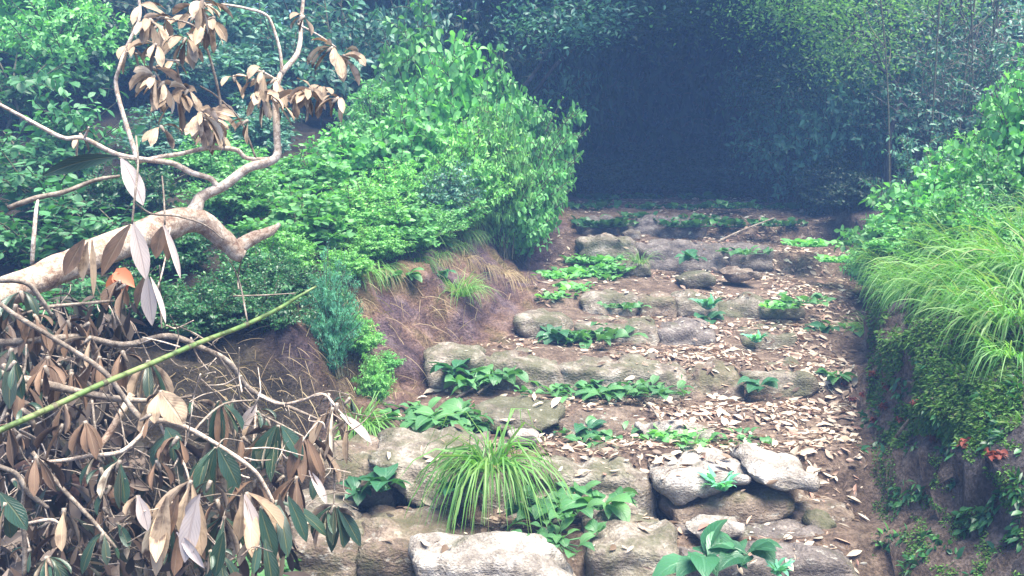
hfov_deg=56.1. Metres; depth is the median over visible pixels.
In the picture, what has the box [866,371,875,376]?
red leaf sprig
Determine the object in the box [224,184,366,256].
shrub
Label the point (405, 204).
shrub
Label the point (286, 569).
broadleaf plant
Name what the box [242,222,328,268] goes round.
shrub
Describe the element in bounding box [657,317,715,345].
step stone
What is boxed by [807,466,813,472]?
fallen leaf
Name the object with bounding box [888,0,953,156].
thin stem
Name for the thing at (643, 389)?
broadleaf plant
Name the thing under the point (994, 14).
thin stem
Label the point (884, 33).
thin stem
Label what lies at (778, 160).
tall shrub
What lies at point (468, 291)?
grass tussock
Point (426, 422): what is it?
broadleaf plant
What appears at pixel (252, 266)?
shrub
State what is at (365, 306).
grass tussock
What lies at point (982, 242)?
grass tussock
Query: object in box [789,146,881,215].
tall shrub
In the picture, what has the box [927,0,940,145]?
thin stem
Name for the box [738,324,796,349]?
step stone
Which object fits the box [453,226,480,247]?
grass tussock
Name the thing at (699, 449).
fallen leaf
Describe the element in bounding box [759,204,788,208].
broadleaf plant
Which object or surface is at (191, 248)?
shrub
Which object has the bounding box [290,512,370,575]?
step stone
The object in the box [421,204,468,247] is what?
shrub
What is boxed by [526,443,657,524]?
step stone
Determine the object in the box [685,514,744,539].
step stone
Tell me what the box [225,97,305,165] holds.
shrub
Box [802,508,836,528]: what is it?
step stone
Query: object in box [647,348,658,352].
fallen leaf
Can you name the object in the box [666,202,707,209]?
broadleaf plant
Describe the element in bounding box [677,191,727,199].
broadleaf plant
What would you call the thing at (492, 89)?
shrub
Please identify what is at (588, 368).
step stone
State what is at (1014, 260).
grass tussock
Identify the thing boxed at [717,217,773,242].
leaning stick
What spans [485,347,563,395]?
step stone
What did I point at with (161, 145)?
shrub
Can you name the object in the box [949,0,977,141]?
tree
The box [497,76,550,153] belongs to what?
shrub
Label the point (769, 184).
tall shrub
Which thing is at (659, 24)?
tree
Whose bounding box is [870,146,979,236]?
shrub
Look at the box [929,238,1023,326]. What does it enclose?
grass tussock
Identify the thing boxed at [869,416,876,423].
red leaf sprig
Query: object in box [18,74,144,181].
shrub
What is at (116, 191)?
shrub
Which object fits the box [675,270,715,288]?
step stone
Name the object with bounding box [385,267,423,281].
broadleaf plant
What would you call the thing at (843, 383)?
red leaf sprig
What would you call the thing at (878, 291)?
grass tussock
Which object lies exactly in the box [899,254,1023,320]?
grass tussock
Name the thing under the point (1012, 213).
grass tussock
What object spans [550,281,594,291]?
broadleaf plant
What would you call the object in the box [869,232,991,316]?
grass tussock
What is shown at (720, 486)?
broadleaf plant
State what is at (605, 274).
broadleaf plant
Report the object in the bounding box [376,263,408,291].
grass tussock
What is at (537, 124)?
shrub
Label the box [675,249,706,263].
broadleaf plant
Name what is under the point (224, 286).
shrub
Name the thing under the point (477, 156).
shrub
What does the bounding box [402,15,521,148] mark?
shrub
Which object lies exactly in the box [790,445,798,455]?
fallen leaf
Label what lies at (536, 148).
shrub
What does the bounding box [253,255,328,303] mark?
shrub
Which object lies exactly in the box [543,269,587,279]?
broadleaf plant
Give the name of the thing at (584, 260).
broadleaf plant
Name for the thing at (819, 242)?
broadleaf plant
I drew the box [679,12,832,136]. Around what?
tall shrub
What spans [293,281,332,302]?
shrub
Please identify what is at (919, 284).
grass tussock
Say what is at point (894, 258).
grass tussock
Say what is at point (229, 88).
tall shrub
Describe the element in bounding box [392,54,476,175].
shrub
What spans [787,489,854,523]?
step stone
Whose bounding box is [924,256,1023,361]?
grass tussock
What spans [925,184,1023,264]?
grass tussock
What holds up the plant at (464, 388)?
on the ground
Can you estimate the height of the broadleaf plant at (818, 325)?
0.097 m
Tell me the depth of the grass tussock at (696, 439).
4.22 m
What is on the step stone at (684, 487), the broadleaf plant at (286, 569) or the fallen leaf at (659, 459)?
the fallen leaf at (659, 459)
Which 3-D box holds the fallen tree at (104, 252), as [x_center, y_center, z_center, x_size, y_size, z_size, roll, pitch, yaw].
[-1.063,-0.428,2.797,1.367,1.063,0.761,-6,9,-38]
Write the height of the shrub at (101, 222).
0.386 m
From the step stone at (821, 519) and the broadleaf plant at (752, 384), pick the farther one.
the broadleaf plant at (752, 384)
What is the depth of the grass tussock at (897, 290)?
4.70 m
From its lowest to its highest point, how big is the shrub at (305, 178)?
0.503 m
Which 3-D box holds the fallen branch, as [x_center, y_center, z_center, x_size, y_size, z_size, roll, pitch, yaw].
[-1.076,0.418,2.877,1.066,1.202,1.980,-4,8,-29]
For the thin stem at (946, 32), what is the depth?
8.80 m
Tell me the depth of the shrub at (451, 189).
6.46 m
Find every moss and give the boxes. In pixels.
[864,253,1023,449]
[870,430,1023,575]
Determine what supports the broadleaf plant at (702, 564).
on the ground
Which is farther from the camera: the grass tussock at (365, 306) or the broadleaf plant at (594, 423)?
the grass tussock at (365, 306)
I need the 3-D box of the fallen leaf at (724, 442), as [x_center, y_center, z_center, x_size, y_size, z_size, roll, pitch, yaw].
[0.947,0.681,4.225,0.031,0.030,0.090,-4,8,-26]
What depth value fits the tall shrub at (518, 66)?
9.72 m
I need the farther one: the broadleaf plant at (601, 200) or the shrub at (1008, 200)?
the broadleaf plant at (601, 200)
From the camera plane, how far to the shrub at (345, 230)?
5.72 m
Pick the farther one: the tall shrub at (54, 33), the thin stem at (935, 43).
the thin stem at (935, 43)
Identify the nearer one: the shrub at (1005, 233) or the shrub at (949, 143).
the shrub at (1005, 233)
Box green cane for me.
[0,286,316,433]
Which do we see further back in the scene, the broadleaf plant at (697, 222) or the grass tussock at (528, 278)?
the broadleaf plant at (697, 222)
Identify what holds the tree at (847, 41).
on the ground
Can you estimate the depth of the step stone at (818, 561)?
3.43 m
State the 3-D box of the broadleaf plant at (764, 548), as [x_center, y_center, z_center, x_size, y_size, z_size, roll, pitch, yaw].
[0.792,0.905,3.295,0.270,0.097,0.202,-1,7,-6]
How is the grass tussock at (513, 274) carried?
on the ground
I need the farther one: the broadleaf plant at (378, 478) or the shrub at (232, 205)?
the shrub at (232, 205)
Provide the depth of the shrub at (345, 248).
5.71 m
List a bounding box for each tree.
[0,0,365,325]
[252,0,509,26]
[444,0,669,96]
[446,0,649,24]
[457,0,807,50]
[516,0,742,103]
[578,0,895,27]
[596,0,885,81]
[606,0,912,193]
[660,31,921,131]
[664,0,921,155]
[762,0,961,181]
[840,0,1016,91]
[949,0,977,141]
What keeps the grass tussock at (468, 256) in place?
on the ground
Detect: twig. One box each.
[455,386,484,397]
[477,383,491,394]
[643,400,660,420]
[895,416,912,438]
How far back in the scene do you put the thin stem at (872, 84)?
8.83 m
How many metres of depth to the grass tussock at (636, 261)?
7.20 m
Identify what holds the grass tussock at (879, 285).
on the ground
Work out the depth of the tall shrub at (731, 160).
10.58 m
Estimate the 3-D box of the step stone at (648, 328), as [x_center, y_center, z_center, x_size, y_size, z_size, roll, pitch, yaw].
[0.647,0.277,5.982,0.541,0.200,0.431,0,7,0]
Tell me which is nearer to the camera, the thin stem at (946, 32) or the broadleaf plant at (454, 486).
the broadleaf plant at (454, 486)
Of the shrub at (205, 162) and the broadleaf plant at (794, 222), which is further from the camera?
the broadleaf plant at (794, 222)
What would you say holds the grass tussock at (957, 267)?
on the ground
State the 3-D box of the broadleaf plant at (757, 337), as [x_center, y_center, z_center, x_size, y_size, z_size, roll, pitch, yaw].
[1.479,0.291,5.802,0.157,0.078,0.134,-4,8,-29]
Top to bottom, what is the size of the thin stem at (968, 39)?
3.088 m
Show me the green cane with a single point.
(60, 403)
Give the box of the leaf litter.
[307,197,868,575]
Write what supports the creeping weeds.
on the ground
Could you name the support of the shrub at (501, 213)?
on the ground
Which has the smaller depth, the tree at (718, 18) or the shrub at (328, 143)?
the shrub at (328, 143)
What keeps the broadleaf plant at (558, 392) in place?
on the ground
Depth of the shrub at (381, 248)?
5.54 m
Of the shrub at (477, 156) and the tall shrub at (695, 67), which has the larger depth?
the tall shrub at (695, 67)
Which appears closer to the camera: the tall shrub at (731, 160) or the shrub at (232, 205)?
the shrub at (232, 205)
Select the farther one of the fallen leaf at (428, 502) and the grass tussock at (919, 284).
the grass tussock at (919, 284)
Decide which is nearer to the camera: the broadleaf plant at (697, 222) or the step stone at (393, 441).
the step stone at (393, 441)
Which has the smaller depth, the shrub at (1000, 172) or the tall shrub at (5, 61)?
the shrub at (1000, 172)
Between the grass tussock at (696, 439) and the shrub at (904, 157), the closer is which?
the grass tussock at (696, 439)
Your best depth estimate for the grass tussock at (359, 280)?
5.25 m
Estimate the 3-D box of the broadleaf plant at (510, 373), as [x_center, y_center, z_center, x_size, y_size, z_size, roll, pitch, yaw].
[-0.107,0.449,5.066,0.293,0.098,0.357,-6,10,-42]
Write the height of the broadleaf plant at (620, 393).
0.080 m
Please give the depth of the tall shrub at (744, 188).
10.49 m
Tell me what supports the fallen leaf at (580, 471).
on the step stone at (630, 476)
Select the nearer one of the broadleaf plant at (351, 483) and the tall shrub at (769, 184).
the broadleaf plant at (351, 483)
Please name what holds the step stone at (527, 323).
on the ground
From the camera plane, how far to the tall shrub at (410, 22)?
9.13 m
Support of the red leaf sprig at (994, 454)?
on the ground
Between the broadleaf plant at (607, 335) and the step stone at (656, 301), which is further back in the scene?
the step stone at (656, 301)
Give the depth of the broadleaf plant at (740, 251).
7.49 m
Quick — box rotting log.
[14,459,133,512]
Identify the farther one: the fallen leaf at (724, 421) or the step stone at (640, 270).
the step stone at (640, 270)
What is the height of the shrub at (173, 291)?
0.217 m
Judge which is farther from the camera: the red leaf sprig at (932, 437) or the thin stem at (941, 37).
the thin stem at (941, 37)
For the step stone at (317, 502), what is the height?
0.132 m
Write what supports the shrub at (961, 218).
on the ground
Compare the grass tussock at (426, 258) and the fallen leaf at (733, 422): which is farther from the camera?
the grass tussock at (426, 258)
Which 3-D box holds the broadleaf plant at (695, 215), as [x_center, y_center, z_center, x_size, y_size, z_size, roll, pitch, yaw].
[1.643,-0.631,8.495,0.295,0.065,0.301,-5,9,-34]
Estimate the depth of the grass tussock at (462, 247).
6.36 m
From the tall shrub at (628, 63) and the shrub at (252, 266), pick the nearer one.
the shrub at (252, 266)
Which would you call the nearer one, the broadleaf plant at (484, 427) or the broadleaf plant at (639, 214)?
the broadleaf plant at (484, 427)
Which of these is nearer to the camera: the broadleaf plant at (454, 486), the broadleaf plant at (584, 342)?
the broadleaf plant at (454, 486)
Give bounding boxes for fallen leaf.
[421,497,434,505]
[424,388,434,393]
[551,397,560,406]
[559,444,573,450]
[577,469,591,474]
[624,375,634,379]
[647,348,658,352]
[654,456,663,465]
[662,453,676,459]
[669,450,681,455]
[697,444,702,452]
[716,462,730,470]
[717,395,728,400]
[717,408,722,416]
[720,440,733,446]
[721,416,728,424]
[727,420,740,425]
[772,440,777,446]
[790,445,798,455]
[800,447,815,453]
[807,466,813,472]
[851,373,857,385]
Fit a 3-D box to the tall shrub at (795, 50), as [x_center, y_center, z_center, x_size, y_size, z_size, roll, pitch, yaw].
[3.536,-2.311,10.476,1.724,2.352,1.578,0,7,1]
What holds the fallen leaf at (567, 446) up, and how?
on the ground
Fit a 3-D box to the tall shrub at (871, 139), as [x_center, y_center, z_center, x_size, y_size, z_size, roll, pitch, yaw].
[3.452,-1.605,8.808,1.101,1.266,1.162,-3,8,-24]
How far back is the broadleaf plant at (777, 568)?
3.30 m
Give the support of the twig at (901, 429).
on the ground
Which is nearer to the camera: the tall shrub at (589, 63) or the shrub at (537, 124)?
the shrub at (537, 124)
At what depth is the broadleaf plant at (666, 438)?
4.26 m
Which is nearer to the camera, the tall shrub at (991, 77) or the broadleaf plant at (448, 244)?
the broadleaf plant at (448, 244)
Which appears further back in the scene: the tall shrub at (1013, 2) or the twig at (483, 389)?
the tall shrub at (1013, 2)
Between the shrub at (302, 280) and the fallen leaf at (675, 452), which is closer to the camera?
the fallen leaf at (675, 452)
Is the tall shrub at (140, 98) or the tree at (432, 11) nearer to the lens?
the tall shrub at (140, 98)
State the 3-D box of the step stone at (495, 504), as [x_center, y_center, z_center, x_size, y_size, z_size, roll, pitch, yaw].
[-0.006,0.835,4.145,0.333,0.307,0.437,0,7,0]
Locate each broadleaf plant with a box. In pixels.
[226,555,300,575]
[336,476,381,505]
[356,463,411,493]
[377,397,471,429]
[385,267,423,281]
[400,397,493,432]
[425,236,455,248]
[427,358,470,377]
[432,473,482,498]
[435,413,494,431]
[437,269,455,277]
[443,371,515,394]
[464,364,528,385]
[504,493,602,530]
[505,480,634,520]
[511,517,606,557]
[514,380,594,402]
[532,270,565,278]
[534,290,578,299]
[536,324,579,344]
[537,329,602,348]
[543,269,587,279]
[549,264,601,275]
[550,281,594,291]
[552,413,651,447]
[558,486,637,521]
[559,253,612,263]
[559,321,648,345]
[564,200,621,210]
[571,214,631,227]
[571,216,622,226]
[574,419,605,438]
[577,383,623,401]
[581,270,627,279]
[582,254,627,263]
[587,379,672,401]
[588,261,635,271]
[589,198,617,202]
[597,301,651,311]
[616,374,693,399]
[617,211,657,217]
[617,218,638,225]
[624,202,667,209]
[632,193,671,198]
[639,423,720,447]
[652,519,747,575]
[653,218,693,226]
[659,215,717,227]
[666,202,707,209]
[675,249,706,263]
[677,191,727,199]
[678,212,716,218]
[690,293,723,309]
[694,311,725,323]
[695,465,739,490]
[702,427,774,447]
[704,535,782,570]
[706,199,756,208]
[706,214,758,227]
[716,245,772,255]
[737,376,779,392]
[743,330,767,342]
[747,217,795,226]
[748,203,777,209]
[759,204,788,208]
[759,299,804,309]
[765,217,808,226]
[765,557,794,575]
[776,291,835,306]
[780,237,836,246]
[804,321,839,333]
[814,254,851,262]
[816,367,856,384]
[821,320,863,336]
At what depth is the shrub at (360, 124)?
7.58 m
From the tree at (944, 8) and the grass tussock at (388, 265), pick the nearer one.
the grass tussock at (388, 265)
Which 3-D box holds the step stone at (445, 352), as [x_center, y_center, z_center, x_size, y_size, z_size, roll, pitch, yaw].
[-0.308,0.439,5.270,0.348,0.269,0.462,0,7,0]
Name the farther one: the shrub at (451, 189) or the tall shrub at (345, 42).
the tall shrub at (345, 42)
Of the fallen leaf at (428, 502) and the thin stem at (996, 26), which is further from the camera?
the thin stem at (996, 26)
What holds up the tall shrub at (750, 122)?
on the ground
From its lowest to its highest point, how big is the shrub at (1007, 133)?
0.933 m
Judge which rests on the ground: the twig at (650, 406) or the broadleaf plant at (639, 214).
the twig at (650, 406)
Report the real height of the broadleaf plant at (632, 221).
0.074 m
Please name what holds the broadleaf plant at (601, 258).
on the ground
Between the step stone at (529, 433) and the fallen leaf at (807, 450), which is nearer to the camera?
the fallen leaf at (807, 450)
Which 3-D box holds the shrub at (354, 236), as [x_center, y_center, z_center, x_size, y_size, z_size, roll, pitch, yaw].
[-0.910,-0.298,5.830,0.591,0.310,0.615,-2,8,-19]
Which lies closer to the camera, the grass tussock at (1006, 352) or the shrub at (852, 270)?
the grass tussock at (1006, 352)
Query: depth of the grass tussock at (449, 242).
6.29 m
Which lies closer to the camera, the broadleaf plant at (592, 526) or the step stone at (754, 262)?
the broadleaf plant at (592, 526)
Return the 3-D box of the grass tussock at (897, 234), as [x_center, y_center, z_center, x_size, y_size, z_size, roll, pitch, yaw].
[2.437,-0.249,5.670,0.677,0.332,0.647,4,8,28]
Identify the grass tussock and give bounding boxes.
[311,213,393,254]
[334,391,400,439]
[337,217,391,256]
[347,294,379,317]
[355,272,372,288]
[365,267,400,292]
[375,259,411,287]
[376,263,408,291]
[398,252,450,279]
[398,408,576,534]
[404,250,440,272]
[414,258,441,276]
[416,248,442,258]
[428,248,454,266]
[434,265,501,308]
[436,255,459,273]
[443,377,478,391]
[447,238,464,253]
[448,240,477,258]
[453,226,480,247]
[458,230,494,253]
[458,250,489,271]
[466,226,492,249]
[467,213,494,230]
[475,257,507,287]
[500,264,529,293]
[516,271,542,283]
[621,246,660,269]
[663,426,719,451]
[832,310,864,333]
[834,228,904,290]
[841,240,932,301]
[856,267,905,302]
[856,268,912,327]
[858,239,956,308]
[864,261,967,313]
[867,229,961,304]
[869,190,1023,280]
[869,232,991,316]
[874,217,917,257]
[883,257,969,316]
[892,278,976,327]
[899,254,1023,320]
[904,213,1023,305]
[907,233,1023,305]
[914,280,1023,362]
[922,187,1023,224]
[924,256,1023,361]
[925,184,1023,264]
[926,204,1023,274]
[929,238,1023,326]
[946,308,1023,387]
[957,212,1023,297]
[979,187,1023,223]
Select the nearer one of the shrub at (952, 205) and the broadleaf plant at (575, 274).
the shrub at (952, 205)
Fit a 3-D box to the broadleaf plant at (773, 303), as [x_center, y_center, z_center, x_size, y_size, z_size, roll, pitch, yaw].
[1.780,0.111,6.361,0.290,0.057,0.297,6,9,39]
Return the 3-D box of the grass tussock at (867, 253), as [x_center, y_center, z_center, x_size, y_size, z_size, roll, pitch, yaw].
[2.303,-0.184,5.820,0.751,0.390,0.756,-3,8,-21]
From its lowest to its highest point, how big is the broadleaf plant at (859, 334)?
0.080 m
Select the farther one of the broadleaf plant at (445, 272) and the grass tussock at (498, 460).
the broadleaf plant at (445, 272)
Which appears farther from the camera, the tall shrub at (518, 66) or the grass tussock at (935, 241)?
the tall shrub at (518, 66)
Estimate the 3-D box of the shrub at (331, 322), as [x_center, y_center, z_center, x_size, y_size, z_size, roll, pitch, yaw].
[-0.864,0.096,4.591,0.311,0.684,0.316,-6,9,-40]
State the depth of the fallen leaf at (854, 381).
5.21 m
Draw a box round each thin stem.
[830,0,904,177]
[853,3,856,166]
[863,0,890,196]
[868,3,886,170]
[881,0,903,152]
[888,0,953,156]
[905,0,968,160]
[914,0,993,135]
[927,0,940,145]
[930,2,982,79]
[955,0,1004,160]
[963,0,1009,97]
[985,0,998,81]
[991,0,999,89]
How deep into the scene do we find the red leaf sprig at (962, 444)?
3.34 m
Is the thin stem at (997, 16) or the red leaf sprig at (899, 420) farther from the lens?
the thin stem at (997, 16)
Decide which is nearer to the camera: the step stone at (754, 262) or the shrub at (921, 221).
the shrub at (921, 221)
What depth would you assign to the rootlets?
4.46 m
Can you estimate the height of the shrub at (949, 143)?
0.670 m
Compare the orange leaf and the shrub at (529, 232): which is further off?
the shrub at (529, 232)
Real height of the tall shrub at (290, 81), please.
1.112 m
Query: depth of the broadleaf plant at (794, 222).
8.52 m
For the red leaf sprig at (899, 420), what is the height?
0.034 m
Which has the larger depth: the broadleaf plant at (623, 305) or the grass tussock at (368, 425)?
the broadleaf plant at (623, 305)
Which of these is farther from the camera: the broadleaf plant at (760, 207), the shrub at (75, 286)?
the broadleaf plant at (760, 207)
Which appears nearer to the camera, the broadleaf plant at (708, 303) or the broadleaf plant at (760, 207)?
the broadleaf plant at (708, 303)
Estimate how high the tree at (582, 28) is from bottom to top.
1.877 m
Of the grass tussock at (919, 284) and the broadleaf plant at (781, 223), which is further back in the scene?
the broadleaf plant at (781, 223)
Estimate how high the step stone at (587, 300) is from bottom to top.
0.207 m
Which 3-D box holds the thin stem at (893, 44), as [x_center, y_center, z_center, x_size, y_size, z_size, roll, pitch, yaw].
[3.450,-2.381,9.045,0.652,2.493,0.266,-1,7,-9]
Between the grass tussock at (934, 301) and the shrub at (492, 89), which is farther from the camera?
the shrub at (492, 89)
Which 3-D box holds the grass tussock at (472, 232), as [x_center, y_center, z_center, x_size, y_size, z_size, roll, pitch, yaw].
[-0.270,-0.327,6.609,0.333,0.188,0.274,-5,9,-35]
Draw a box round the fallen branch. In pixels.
[0,227,390,575]
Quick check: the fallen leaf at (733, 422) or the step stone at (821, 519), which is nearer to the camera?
the step stone at (821, 519)
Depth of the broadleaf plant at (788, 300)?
6.29 m
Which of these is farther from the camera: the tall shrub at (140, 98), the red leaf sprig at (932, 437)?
the tall shrub at (140, 98)
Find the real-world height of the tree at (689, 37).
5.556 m
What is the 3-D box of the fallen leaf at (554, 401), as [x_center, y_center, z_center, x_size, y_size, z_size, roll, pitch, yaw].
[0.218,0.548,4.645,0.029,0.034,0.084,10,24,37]
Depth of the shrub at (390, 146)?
6.93 m
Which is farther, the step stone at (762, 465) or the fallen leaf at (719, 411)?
the fallen leaf at (719, 411)
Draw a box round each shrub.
[0,0,112,77]
[0,0,149,109]
[0,33,128,130]
[0,112,87,179]
[0,149,112,225]
[0,201,108,267]
[3,195,156,264]
[15,269,105,327]
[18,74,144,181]
[45,17,228,110]
[48,147,190,220]
[62,259,182,328]
[68,0,253,37]
[96,104,201,170]
[102,274,204,316]
[127,274,245,343]
[128,0,290,96]
[129,205,229,273]
[146,29,291,117]
[163,124,283,186]
[168,262,258,315]
[174,156,303,226]
[204,1,362,122]
[211,240,323,298]
[218,271,320,331]
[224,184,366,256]
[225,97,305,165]
[227,143,373,210]
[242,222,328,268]
[249,0,367,117]
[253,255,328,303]
[263,0,401,130]
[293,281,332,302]
[294,178,431,235]
[297,122,388,181]
[299,240,365,378]
[310,246,375,281]
[312,0,466,114]
[322,74,405,147]
[326,208,352,240]
[329,93,451,182]
[338,224,415,262]
[342,304,371,332]
[343,201,446,254]
[347,317,386,356]
[348,157,441,205]
[351,351,396,403]
[353,0,481,99]
[362,0,474,116]
[371,190,443,221]
[375,349,405,372]
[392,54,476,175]
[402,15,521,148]
[411,167,472,207]
[416,158,486,231]
[417,111,524,230]
[421,0,547,114]
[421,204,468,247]
[426,196,492,230]
[464,91,536,259]
[472,43,551,140]
[475,0,639,194]
[488,158,567,259]
[489,1,646,163]
[491,0,607,133]
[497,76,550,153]
[506,96,589,209]
[512,119,581,261]
[565,150,653,197]
[632,0,775,159]
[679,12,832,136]
[703,127,771,199]
[712,158,775,198]
[714,0,836,150]
[723,70,829,204]
[753,165,808,201]
[762,0,899,120]
[765,30,889,207]
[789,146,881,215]
[800,0,987,165]
[817,171,905,212]
[820,41,959,176]
[834,14,1021,172]
[834,175,923,263]
[839,214,873,292]
[842,248,857,274]
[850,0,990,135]
[858,127,953,210]
[861,222,918,256]
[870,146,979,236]
[878,0,1023,141]
[886,18,1023,145]
[893,222,945,264]
[907,197,948,242]
[914,0,1023,105]
[921,125,992,188]
[924,180,1003,245]
[945,143,1023,205]
[945,203,1004,257]
[946,58,1023,203]
[956,0,1023,62]
[967,184,1023,224]
[972,42,1023,133]
[980,218,1023,246]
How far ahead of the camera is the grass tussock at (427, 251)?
6.03 m
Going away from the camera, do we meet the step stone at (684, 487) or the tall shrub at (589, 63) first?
the step stone at (684, 487)
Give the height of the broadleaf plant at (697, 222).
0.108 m
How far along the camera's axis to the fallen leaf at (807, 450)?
4.11 m
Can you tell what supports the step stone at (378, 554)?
on the ground
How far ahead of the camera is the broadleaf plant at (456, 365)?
5.00 m
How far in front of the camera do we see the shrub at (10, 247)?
4.88 m
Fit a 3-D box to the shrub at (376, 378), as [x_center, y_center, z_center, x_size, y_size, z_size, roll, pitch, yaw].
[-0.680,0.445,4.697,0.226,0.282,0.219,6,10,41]
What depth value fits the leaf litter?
5.11 m
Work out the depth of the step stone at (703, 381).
5.15 m
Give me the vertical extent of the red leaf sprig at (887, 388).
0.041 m
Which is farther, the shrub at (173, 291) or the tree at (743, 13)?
the tree at (743, 13)
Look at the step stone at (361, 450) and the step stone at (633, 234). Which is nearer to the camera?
the step stone at (361, 450)
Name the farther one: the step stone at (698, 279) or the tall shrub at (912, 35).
the tall shrub at (912, 35)
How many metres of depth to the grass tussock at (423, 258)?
5.82 m
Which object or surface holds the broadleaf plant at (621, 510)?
on the step stone at (648, 549)
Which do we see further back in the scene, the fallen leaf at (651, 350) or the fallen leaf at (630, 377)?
the fallen leaf at (651, 350)
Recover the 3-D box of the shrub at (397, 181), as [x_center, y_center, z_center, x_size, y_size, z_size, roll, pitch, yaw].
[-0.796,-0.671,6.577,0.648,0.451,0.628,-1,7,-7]
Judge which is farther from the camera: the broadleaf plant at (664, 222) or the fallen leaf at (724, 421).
the broadleaf plant at (664, 222)
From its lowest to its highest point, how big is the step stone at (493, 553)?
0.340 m
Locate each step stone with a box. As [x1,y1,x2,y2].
[257,488,361,532]
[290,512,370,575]
[322,434,398,507]
[355,503,454,575]
[368,426,490,506]
[408,531,573,575]
[423,342,485,391]
[474,395,565,430]
[478,439,534,518]
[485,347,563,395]
[507,428,538,444]
[512,308,573,339]
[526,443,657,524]
[557,408,647,435]
[559,353,687,400]
[574,214,618,234]
[574,315,659,345]
[575,233,637,267]
[579,289,638,315]
[581,509,678,575]
[613,260,651,276]
[619,215,706,238]
[622,229,640,239]
[634,420,716,443]
[636,291,676,318]
[637,239,728,272]
[648,446,750,505]
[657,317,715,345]
[659,481,794,524]
[671,289,717,317]
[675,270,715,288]
[675,519,858,575]
[682,358,744,400]
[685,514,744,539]
[715,291,805,319]
[718,266,760,282]
[722,241,773,271]
[730,443,819,492]
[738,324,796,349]
[740,356,819,398]
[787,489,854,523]
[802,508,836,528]
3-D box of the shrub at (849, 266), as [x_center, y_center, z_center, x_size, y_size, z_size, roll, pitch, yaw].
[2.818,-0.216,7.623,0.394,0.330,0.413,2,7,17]
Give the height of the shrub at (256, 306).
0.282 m
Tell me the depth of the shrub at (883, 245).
5.69 m
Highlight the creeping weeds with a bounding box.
[857,360,1023,575]
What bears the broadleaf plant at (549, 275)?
on the ground
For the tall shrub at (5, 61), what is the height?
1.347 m
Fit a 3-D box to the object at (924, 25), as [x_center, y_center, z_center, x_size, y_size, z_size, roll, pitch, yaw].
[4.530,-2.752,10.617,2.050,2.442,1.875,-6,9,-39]
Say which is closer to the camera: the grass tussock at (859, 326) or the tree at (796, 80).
the grass tussock at (859, 326)
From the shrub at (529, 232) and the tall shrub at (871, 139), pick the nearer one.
the shrub at (529, 232)
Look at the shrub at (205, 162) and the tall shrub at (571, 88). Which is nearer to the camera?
the shrub at (205, 162)
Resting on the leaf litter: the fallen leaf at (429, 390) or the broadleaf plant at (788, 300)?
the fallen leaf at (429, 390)
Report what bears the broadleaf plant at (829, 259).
on the ground
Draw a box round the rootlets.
[135,229,531,433]
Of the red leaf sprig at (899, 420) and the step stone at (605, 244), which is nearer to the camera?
the red leaf sprig at (899, 420)
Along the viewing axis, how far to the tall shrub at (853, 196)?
8.29 m
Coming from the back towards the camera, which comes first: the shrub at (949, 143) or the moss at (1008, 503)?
the shrub at (949, 143)
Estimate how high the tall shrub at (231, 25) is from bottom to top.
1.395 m
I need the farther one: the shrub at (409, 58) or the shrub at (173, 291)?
the shrub at (409, 58)
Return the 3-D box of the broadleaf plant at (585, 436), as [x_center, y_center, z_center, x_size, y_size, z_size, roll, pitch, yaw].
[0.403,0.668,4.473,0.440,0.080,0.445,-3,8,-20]
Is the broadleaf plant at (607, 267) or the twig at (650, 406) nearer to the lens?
the twig at (650, 406)
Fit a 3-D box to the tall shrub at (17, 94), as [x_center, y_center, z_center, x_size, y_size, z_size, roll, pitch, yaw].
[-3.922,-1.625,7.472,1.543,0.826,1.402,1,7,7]
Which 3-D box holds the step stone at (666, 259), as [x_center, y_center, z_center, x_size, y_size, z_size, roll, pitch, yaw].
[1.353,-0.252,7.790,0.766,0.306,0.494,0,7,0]
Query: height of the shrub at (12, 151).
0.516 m
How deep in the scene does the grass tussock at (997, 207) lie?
5.33 m
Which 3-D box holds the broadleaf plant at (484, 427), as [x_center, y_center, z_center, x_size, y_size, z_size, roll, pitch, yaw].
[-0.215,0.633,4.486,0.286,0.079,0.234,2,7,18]
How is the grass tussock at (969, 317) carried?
on the ground
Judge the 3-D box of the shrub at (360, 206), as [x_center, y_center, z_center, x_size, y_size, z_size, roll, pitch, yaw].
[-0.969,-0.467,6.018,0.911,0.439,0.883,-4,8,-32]
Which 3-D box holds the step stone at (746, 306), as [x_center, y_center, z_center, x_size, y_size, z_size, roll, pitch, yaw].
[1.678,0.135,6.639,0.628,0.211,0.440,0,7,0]
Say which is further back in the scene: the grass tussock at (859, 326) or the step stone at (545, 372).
the grass tussock at (859, 326)
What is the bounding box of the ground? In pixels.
[0,73,1023,575]
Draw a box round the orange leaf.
[106,267,134,291]
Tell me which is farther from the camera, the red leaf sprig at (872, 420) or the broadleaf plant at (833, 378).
the broadleaf plant at (833, 378)
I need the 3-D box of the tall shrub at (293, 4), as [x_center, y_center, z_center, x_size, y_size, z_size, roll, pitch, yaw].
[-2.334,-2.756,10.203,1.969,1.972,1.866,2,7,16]
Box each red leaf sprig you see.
[840,380,848,386]
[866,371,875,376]
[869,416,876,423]
[877,402,887,410]
[881,383,889,390]
[895,415,906,422]
[925,433,937,442]
[957,436,970,448]
[984,447,1008,460]
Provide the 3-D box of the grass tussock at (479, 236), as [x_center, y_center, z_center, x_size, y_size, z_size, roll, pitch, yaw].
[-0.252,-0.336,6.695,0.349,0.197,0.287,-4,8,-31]
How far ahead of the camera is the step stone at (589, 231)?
8.33 m
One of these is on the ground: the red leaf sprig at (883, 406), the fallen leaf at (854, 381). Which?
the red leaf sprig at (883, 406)

